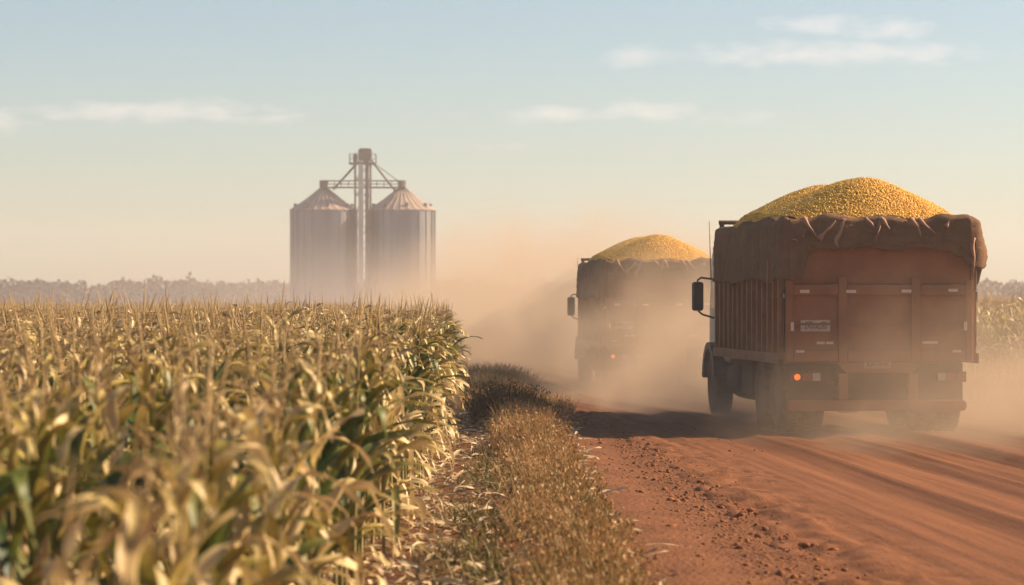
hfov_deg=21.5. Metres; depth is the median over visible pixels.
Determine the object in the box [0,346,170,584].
corn plant
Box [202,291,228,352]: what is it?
corn plant
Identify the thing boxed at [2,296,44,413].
corn plant
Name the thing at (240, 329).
corn plant
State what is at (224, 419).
corn plant
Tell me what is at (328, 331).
corn plant
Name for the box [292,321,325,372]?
corn plant
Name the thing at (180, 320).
corn plant
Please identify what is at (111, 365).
corn plant
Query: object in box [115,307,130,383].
corn plant
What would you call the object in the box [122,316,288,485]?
corn plant
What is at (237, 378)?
corn plant
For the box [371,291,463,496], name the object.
corn plant
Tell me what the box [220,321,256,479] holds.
corn plant
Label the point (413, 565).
leaf litter
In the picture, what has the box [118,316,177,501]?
corn plant
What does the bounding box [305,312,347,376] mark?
corn plant
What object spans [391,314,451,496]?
corn plant
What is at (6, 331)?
corn plant
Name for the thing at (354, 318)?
corn plant
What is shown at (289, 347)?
corn plant
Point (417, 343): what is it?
corn plant
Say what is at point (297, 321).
corn plant
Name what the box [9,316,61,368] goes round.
corn plant
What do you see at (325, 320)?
corn plant
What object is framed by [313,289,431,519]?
corn plant
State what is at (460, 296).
treeline
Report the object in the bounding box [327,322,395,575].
corn plant
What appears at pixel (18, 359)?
corn plant
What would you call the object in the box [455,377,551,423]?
bush
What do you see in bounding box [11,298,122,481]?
corn plant
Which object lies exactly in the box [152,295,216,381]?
corn plant
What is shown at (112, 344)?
corn plant
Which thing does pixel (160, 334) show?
corn plant
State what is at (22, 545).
corn plant
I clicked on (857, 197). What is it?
grain heap
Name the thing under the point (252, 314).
cornfield
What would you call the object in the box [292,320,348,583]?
corn plant
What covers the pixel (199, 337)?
corn plant
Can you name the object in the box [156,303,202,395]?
corn plant
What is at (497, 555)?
weeds
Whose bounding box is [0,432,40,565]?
corn plant
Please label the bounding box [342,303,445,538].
corn plant
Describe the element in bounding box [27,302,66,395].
corn plant
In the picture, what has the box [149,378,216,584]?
corn plant
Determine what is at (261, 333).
corn plant
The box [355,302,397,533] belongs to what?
corn plant
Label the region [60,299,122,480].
corn plant
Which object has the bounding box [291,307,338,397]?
corn plant
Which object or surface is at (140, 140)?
sky
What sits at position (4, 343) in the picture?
corn plant
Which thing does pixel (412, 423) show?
corn plant
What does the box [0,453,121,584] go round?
corn plant
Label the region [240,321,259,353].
corn plant
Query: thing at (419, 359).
corn plant
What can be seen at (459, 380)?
corn plant
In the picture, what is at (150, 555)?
corn plant
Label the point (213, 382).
corn plant
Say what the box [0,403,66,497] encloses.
corn plant
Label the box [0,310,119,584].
corn plant
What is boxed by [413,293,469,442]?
corn plant
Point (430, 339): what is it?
corn plant
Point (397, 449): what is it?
corn plant
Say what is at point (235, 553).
corn plant
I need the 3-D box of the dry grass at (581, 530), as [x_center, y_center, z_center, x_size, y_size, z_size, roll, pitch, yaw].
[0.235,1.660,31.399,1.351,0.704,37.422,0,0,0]
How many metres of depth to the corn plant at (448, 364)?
36.14 m
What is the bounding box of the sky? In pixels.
[0,0,1023,298]
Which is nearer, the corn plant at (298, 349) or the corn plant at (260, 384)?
the corn plant at (260, 384)
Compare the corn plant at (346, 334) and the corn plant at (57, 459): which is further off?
the corn plant at (346, 334)
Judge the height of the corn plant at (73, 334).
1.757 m
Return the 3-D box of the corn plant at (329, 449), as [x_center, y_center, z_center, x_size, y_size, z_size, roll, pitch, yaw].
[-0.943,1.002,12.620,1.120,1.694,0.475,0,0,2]
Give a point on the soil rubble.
(787, 536)
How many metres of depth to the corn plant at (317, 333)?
24.52 m
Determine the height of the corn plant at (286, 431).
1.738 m
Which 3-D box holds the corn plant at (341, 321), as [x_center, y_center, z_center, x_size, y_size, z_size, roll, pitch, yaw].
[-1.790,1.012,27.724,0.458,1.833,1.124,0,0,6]
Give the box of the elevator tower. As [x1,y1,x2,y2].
[319,148,404,304]
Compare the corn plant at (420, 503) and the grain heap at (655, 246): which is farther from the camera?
the grain heap at (655, 246)
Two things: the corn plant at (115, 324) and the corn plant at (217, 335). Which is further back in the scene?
the corn plant at (217, 335)
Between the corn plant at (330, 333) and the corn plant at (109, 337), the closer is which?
the corn plant at (109, 337)
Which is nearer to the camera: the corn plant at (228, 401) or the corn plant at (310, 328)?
the corn plant at (228, 401)
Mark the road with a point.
(932, 507)
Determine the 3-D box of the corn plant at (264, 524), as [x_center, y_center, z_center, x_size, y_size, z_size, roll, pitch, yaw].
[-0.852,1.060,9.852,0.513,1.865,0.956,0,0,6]
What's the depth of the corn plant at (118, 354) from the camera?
21.52 m
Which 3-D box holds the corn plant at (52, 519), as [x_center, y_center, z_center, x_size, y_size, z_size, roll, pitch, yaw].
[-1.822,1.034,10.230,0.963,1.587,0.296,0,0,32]
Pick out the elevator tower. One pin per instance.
(364, 156)
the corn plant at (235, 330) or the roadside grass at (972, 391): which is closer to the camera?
the corn plant at (235, 330)
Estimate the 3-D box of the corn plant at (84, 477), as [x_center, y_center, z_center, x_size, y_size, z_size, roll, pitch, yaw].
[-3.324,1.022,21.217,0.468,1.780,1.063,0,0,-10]
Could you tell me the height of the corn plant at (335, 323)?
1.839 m
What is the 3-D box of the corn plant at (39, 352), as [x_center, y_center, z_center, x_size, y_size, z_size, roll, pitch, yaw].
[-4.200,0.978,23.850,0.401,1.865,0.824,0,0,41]
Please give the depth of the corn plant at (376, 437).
16.08 m
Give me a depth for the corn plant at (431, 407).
26.68 m
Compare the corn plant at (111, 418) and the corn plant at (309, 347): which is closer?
the corn plant at (111, 418)
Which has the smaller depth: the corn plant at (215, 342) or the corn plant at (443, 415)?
the corn plant at (215, 342)
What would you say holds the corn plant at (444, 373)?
on the ground at (686, 565)
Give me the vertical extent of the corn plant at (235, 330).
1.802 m
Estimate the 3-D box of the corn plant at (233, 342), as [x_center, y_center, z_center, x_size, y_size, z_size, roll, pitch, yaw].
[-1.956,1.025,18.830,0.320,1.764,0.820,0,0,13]
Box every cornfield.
[0,283,471,415]
[517,286,1023,397]
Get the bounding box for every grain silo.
[289,181,357,308]
[370,181,436,309]
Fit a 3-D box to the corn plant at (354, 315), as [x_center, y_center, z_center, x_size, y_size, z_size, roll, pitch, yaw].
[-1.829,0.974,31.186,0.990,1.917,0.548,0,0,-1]
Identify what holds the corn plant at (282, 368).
on the ground at (686, 565)
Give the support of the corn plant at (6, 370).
on the ground at (686, 565)
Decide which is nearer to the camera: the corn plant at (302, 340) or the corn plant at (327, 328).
the corn plant at (302, 340)
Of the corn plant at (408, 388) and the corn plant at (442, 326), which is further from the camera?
the corn plant at (442, 326)
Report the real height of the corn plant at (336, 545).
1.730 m
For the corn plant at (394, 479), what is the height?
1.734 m
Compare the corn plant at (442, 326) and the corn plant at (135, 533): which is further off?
the corn plant at (442, 326)
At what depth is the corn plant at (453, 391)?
31.18 m
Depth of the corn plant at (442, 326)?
35.47 m
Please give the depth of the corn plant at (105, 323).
23.21 m
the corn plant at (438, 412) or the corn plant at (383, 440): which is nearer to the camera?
the corn plant at (383, 440)
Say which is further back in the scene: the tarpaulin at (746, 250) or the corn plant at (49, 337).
the tarpaulin at (746, 250)
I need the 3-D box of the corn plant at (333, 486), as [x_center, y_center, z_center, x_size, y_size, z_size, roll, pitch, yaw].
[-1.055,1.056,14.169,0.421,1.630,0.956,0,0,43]
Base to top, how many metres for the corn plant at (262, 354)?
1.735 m
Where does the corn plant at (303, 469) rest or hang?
on the ground at (686, 565)
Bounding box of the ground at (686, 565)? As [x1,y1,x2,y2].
[0,313,1023,584]
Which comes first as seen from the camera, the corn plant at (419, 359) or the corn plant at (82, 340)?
the corn plant at (82, 340)
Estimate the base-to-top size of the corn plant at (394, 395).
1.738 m
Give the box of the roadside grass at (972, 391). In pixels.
[451,359,1023,413]
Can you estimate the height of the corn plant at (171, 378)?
1.796 m
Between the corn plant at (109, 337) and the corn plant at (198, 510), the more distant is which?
the corn plant at (109, 337)
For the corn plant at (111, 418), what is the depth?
12.13 m
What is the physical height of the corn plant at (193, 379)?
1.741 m
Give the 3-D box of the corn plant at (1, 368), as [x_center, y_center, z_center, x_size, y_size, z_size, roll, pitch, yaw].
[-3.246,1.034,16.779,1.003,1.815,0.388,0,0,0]
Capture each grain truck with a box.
[567,258,710,389]
[692,220,978,431]
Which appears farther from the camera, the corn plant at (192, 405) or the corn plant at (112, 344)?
the corn plant at (112, 344)
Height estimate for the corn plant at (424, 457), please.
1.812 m
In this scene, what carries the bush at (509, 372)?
on the ground at (686, 565)
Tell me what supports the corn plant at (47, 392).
on the ground at (686, 565)
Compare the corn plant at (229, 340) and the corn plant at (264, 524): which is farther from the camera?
the corn plant at (229, 340)
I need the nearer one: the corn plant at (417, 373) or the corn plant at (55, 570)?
the corn plant at (55, 570)
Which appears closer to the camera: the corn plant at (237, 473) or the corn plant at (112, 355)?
the corn plant at (237, 473)
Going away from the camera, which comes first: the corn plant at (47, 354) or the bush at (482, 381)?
the corn plant at (47, 354)
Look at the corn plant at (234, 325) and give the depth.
26.05 m
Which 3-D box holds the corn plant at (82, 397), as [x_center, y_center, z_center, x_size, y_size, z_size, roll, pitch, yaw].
[-2.506,1.022,16.055,0.934,2.048,0.502,0,0,-23]
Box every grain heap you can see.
[587,234,709,262]
[733,177,952,227]
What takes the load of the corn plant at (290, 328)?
on the ground at (686, 565)
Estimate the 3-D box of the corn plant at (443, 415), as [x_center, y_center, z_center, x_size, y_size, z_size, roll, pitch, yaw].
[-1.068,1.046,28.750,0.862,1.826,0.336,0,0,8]
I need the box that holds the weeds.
[396,443,542,584]
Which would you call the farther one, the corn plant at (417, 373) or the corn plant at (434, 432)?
the corn plant at (434, 432)
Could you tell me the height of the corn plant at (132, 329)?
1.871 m
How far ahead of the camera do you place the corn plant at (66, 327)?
26.16 m
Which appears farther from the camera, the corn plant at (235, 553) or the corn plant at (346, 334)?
the corn plant at (346, 334)
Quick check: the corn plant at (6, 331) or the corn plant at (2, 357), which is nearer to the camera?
the corn plant at (2, 357)
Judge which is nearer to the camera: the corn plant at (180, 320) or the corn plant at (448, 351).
the corn plant at (180, 320)
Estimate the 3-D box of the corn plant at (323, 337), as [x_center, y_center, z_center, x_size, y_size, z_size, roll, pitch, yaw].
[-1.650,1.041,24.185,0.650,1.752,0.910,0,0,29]
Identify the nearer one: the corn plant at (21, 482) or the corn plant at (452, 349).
the corn plant at (21, 482)
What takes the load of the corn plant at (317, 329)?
on the ground at (686, 565)
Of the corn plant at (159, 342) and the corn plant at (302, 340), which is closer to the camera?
the corn plant at (159, 342)
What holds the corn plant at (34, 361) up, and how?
on the ground at (686, 565)
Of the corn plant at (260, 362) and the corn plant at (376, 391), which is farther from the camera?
the corn plant at (260, 362)
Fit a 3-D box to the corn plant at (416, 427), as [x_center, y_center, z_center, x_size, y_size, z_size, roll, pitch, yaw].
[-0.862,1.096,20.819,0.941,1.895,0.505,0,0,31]
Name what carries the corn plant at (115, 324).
on the ground at (686, 565)
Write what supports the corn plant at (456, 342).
on the ground at (686, 565)
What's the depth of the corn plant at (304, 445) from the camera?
12.34 m
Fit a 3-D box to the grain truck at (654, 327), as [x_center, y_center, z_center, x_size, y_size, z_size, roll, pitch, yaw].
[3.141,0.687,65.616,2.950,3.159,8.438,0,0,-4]
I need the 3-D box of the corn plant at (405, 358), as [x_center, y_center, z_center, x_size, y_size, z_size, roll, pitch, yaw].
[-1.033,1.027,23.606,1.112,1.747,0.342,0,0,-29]
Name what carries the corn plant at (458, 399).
on the ground at (686, 565)
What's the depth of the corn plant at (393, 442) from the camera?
19.16 m
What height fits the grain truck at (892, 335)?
3.159 m
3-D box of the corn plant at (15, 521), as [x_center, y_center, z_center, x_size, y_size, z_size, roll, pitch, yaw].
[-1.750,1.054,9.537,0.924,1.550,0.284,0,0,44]
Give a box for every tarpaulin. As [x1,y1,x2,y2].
[576,257,711,299]
[712,213,987,285]
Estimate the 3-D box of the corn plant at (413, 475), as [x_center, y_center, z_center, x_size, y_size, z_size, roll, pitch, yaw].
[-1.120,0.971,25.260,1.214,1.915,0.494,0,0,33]
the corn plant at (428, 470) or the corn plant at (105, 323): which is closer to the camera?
the corn plant at (105, 323)
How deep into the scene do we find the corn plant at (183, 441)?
8.91 m
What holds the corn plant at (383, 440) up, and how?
on the ground at (686, 565)
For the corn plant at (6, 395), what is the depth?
13.95 m
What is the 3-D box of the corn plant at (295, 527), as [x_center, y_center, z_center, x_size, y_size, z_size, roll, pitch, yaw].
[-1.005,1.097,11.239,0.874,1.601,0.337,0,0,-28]
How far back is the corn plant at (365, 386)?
17.09 m
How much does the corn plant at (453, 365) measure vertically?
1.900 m
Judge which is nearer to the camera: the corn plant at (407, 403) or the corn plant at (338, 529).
the corn plant at (338, 529)
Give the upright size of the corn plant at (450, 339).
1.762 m
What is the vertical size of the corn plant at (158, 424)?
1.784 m
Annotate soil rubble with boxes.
[560,411,1016,584]
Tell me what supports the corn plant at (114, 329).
on the ground at (686, 565)
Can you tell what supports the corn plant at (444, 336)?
on the ground at (686, 565)
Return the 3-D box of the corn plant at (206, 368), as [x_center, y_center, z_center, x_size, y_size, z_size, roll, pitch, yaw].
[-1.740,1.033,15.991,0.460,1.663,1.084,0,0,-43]
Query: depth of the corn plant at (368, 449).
15.50 m
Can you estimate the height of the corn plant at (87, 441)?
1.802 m
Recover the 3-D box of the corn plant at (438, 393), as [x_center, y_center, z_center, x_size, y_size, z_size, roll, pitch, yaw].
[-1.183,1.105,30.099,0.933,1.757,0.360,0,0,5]
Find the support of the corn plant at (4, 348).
on the ground at (686, 565)
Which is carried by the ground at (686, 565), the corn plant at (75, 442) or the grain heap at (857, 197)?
the corn plant at (75, 442)
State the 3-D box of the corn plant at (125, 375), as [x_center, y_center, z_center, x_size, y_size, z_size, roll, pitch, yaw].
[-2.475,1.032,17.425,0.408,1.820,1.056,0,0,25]
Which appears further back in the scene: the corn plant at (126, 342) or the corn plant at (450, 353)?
the corn plant at (450, 353)
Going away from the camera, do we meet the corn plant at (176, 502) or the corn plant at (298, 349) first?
the corn plant at (176, 502)
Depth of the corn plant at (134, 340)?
18.19 m
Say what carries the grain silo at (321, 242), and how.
on the ground at (686, 565)
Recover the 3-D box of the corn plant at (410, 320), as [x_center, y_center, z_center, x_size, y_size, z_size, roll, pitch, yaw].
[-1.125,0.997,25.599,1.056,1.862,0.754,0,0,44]
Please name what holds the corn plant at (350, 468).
on the ground at (686, 565)
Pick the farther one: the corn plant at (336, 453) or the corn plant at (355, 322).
the corn plant at (355, 322)
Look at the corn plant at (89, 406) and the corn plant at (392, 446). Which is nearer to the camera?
the corn plant at (89, 406)
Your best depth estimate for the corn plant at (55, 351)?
19.69 m
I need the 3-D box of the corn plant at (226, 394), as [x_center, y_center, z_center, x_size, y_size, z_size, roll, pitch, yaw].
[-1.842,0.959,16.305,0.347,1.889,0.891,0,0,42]
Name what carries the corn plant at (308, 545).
on the ground at (686, 565)
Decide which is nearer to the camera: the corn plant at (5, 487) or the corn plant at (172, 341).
the corn plant at (5, 487)
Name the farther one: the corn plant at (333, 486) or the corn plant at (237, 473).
the corn plant at (333, 486)
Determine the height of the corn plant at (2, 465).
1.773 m
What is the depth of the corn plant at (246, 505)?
11.08 m
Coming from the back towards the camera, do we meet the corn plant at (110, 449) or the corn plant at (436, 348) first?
the corn plant at (436, 348)
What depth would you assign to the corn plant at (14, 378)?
19.11 m
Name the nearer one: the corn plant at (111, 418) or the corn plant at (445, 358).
the corn plant at (111, 418)
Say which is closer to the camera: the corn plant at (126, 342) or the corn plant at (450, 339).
the corn plant at (126, 342)
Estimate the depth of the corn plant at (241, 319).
26.48 m
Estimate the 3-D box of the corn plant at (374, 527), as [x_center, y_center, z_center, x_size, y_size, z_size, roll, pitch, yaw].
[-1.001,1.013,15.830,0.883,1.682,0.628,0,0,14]
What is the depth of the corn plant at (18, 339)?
23.46 m
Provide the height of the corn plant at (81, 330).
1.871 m
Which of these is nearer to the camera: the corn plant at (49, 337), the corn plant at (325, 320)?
the corn plant at (49, 337)
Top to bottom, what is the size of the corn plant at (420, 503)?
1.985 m
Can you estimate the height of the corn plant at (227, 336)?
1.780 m
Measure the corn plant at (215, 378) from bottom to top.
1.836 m
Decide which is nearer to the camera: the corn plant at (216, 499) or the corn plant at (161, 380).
the corn plant at (216, 499)
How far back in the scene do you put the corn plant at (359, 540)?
16.84 m
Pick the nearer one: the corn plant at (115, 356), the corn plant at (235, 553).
the corn plant at (235, 553)
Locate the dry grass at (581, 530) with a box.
[473,381,675,584]
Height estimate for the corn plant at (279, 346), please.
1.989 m
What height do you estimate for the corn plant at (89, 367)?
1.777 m
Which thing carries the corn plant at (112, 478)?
on the ground at (686, 565)
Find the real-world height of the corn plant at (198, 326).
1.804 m
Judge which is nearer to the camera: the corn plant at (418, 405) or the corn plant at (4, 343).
the corn plant at (4, 343)
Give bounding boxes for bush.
[452,369,536,398]
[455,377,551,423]
[457,360,547,388]
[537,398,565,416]
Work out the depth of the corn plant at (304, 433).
13.50 m
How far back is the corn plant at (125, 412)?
12.51 m
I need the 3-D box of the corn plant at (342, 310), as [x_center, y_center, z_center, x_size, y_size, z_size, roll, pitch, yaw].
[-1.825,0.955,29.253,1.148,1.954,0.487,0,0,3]
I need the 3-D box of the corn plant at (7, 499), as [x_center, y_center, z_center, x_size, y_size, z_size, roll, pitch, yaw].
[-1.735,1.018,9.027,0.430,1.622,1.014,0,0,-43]
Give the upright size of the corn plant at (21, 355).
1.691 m
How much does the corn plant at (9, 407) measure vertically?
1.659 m
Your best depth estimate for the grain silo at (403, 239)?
296.88 m
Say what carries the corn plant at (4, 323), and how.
on the ground at (686, 565)
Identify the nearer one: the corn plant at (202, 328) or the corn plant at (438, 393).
the corn plant at (202, 328)
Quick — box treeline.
[0,271,1023,314]
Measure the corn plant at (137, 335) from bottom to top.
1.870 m
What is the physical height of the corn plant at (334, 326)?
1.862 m
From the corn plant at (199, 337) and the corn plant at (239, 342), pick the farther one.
the corn plant at (199, 337)
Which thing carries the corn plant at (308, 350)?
on the ground at (686, 565)
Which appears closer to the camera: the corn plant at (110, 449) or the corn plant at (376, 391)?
the corn plant at (110, 449)
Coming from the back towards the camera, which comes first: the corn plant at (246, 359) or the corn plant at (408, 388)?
the corn plant at (408, 388)
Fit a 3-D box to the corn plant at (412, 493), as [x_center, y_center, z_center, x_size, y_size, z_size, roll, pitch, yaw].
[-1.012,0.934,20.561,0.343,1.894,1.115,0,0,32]
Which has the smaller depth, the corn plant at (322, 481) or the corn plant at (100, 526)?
the corn plant at (100, 526)
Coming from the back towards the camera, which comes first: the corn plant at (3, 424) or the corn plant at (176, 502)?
the corn plant at (3, 424)
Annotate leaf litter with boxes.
[290,407,678,584]
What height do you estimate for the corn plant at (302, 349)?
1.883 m
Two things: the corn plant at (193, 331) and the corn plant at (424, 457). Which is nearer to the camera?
the corn plant at (193, 331)
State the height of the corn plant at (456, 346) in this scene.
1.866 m
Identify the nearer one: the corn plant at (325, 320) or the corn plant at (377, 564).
the corn plant at (377, 564)
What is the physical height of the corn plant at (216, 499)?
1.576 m
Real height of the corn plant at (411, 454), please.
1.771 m
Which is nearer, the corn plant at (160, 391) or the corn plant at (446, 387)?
the corn plant at (160, 391)
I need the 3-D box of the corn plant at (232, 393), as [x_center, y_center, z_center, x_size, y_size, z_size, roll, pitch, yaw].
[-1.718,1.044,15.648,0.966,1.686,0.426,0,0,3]
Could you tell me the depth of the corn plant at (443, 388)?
29.40 m
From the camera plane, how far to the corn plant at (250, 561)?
9.40 m
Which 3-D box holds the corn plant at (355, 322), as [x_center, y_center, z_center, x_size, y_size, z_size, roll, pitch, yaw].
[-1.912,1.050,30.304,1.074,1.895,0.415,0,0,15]
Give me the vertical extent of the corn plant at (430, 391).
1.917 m
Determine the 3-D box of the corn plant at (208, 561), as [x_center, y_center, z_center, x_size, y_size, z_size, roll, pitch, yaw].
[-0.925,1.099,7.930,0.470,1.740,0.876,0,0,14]
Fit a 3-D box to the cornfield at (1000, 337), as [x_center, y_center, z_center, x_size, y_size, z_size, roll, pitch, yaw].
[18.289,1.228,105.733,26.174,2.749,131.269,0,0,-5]
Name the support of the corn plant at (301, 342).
on the ground at (686, 565)
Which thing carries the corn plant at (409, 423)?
on the ground at (686, 565)
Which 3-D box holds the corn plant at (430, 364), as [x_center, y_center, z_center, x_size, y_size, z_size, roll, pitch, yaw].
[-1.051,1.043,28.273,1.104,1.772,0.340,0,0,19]
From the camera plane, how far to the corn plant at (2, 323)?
26.39 m
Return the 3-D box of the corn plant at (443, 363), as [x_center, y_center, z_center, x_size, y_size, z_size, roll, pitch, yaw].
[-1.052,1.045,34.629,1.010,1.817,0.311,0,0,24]
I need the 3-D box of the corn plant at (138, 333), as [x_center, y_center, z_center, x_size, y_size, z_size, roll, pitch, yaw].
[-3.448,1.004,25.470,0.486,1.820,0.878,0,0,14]
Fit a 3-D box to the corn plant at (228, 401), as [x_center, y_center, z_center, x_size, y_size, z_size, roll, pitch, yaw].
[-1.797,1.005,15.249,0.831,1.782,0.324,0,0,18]
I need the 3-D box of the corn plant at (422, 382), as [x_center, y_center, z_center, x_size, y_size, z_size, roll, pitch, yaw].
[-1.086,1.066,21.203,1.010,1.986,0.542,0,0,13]
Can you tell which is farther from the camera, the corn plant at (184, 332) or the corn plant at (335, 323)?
the corn plant at (335, 323)
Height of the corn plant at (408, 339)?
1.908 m
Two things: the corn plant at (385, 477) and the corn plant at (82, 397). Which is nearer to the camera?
the corn plant at (82, 397)
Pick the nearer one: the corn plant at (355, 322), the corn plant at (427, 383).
the corn plant at (427, 383)
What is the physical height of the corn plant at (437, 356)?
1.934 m
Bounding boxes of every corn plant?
[0,294,27,442]
[0,302,23,398]
[0,303,17,411]
[0,306,14,345]
[0,306,23,406]
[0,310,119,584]
[0,320,118,584]
[0,327,23,463]
[0,330,82,549]
[0,331,28,530]
[0,335,13,371]
[0,346,167,584]
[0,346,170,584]
[0,356,107,584]
[0,360,14,370]
[0,376,100,584]
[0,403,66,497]
[0,411,25,537]
[0,425,116,584]
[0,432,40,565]
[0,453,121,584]
[0,463,5,576]
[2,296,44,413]
[2,317,92,555]
[3,309,94,502]
[6,302,92,386]
[6,327,19,404]
[6,333,56,390]
[8,302,75,469]
[8,315,40,358]
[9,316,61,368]
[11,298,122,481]
[15,321,130,572]
[18,292,155,558]
[18,294,113,584]
[19,340,63,580]
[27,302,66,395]
[30,313,76,468]
[38,304,123,511]
[38,321,81,402]
[39,307,162,483]
[46,401,175,584]
[53,425,236,584]
[59,312,86,376]
[59,346,176,584]
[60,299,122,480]
[60,309,76,342]
[62,318,131,572]
[64,303,185,556]
[64,310,124,466]
[68,310,96,478]
[70,299,159,580]
[71,308,88,354]
[72,310,154,578]
[73,314,125,383]
[78,310,125,479]
[81,286,184,533]
[81,306,128,573]
[82,321,124,362]
[84,304,250,579]
[90,385,270,584]
[92,303,121,378]
[98,332,320,584]
[104,293,124,366]
[105,311,166,565]
[105,312,159,482]
[109,333,164,448]
[110,307,206,530]
[111,296,201,532]
[111,300,218,581]
[112,401,202,584]
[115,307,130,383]
[117,369,314,584]
[118,316,141,356]
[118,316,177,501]
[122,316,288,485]
[123,294,164,449]
[126,319,255,565]
[130,300,155,362]
[130,303,168,352]
[130,307,257,581]
[144,391,282,584]
[146,302,224,416]
[146,312,172,365]
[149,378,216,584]
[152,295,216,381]
[152,320,331,571]
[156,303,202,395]
[157,313,212,376]
[158,313,249,557]
[161,301,298,479]
[161,351,260,581]
[162,295,258,478]
[163,361,344,576]
[166,363,360,584]
[167,313,273,466]
[173,303,223,368]
[175,295,188,342]
[175,310,199,351]
[176,290,270,443]
[176,331,253,496]
[187,327,243,483]
[188,306,222,372]
[188,327,278,573]
[189,307,208,363]
[197,329,266,491]
[199,330,245,475]
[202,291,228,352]
[205,312,234,363]
[211,327,365,584]
[212,315,252,373]
[212,364,391,584]
[215,317,254,355]
[218,294,305,384]
[219,280,339,371]
[219,307,272,350]
[219,323,342,556]
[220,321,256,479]
[224,310,267,359]
[225,312,254,373]
[226,307,283,401]
[226,313,251,372]
[227,299,289,488]
[227,320,400,583]
[228,326,429,584]
[228,329,353,564]
[230,314,373,547]
[233,301,256,356]
[236,303,317,362]
[236,339,383,584]
[240,320,399,584]
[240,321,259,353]
[244,298,402,560]
[246,311,330,386]
[250,314,283,403]
[252,315,282,424]
[262,306,313,368]
[265,319,380,584]
[266,321,333,391]
[268,318,308,415]
[271,297,299,407]
[271,316,327,362]
[273,312,326,395]
[282,302,311,338]
[282,304,437,584]
[282,330,395,584]
[287,297,333,364]
[289,300,333,357]
[290,304,355,374]
[290,320,441,584]
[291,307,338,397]
[291,319,329,393]
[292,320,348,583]
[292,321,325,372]
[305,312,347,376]
[307,323,427,584]
[309,311,331,380]
[312,303,438,579]
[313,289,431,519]
[313,326,443,558]
[317,300,347,353]
[318,314,343,343]
[319,303,362,340]
[320,288,441,584]
[320,305,365,337]
[322,294,382,345]
[323,291,420,518]
[326,308,339,361]
[326,312,391,584]
[327,302,425,553]
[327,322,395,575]
[329,300,351,377]
[333,302,353,348]
[334,308,435,545]
[334,314,388,567]
[337,304,434,522]
[339,332,401,578]
[342,296,365,335]
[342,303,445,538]
[342,318,413,534]
[343,304,372,340]
[347,298,360,345]
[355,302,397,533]
[357,294,460,491]
[362,313,455,529]
[365,309,446,558]
[370,303,443,524]
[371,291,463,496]
[373,311,431,531]
[375,311,458,506]
[381,300,423,505]
[381,308,463,460]
[381,310,455,500]
[381,311,444,482]
[382,309,435,494]
[383,307,454,422]
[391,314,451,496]
[392,316,454,494]
[394,303,441,466]
[395,316,458,501]
[398,306,444,479]
[402,296,440,466]
[402,316,450,494]
[405,295,452,437]
[406,311,451,450]
[407,296,459,477]
[407,303,470,412]
[407,309,456,434]
[408,298,455,458]
[408,298,469,477]
[408,313,464,482]
[409,323,458,445]
[410,317,443,479]
[411,318,447,457]
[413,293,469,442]
[417,297,455,443]
[417,300,461,401]
[420,299,459,446]
[423,299,482,424]
[423,304,463,432]
[423,319,447,453]
[423,326,460,447]
[424,295,468,436]
[425,305,464,432]
[426,315,463,438]
[428,327,467,429]
[429,306,470,412]
[429,314,462,437]
[430,290,469,423]
[430,297,468,423]
[431,303,468,423]
[431,315,462,421]
[437,314,467,409]
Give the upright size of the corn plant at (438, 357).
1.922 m
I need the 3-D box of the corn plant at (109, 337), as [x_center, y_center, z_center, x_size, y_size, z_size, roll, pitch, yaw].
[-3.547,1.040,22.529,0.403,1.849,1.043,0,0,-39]
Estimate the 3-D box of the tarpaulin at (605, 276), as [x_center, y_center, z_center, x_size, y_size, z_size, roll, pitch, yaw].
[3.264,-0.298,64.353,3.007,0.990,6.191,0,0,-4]
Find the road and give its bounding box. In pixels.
[456,328,1023,584]
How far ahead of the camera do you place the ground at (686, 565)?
21.47 m

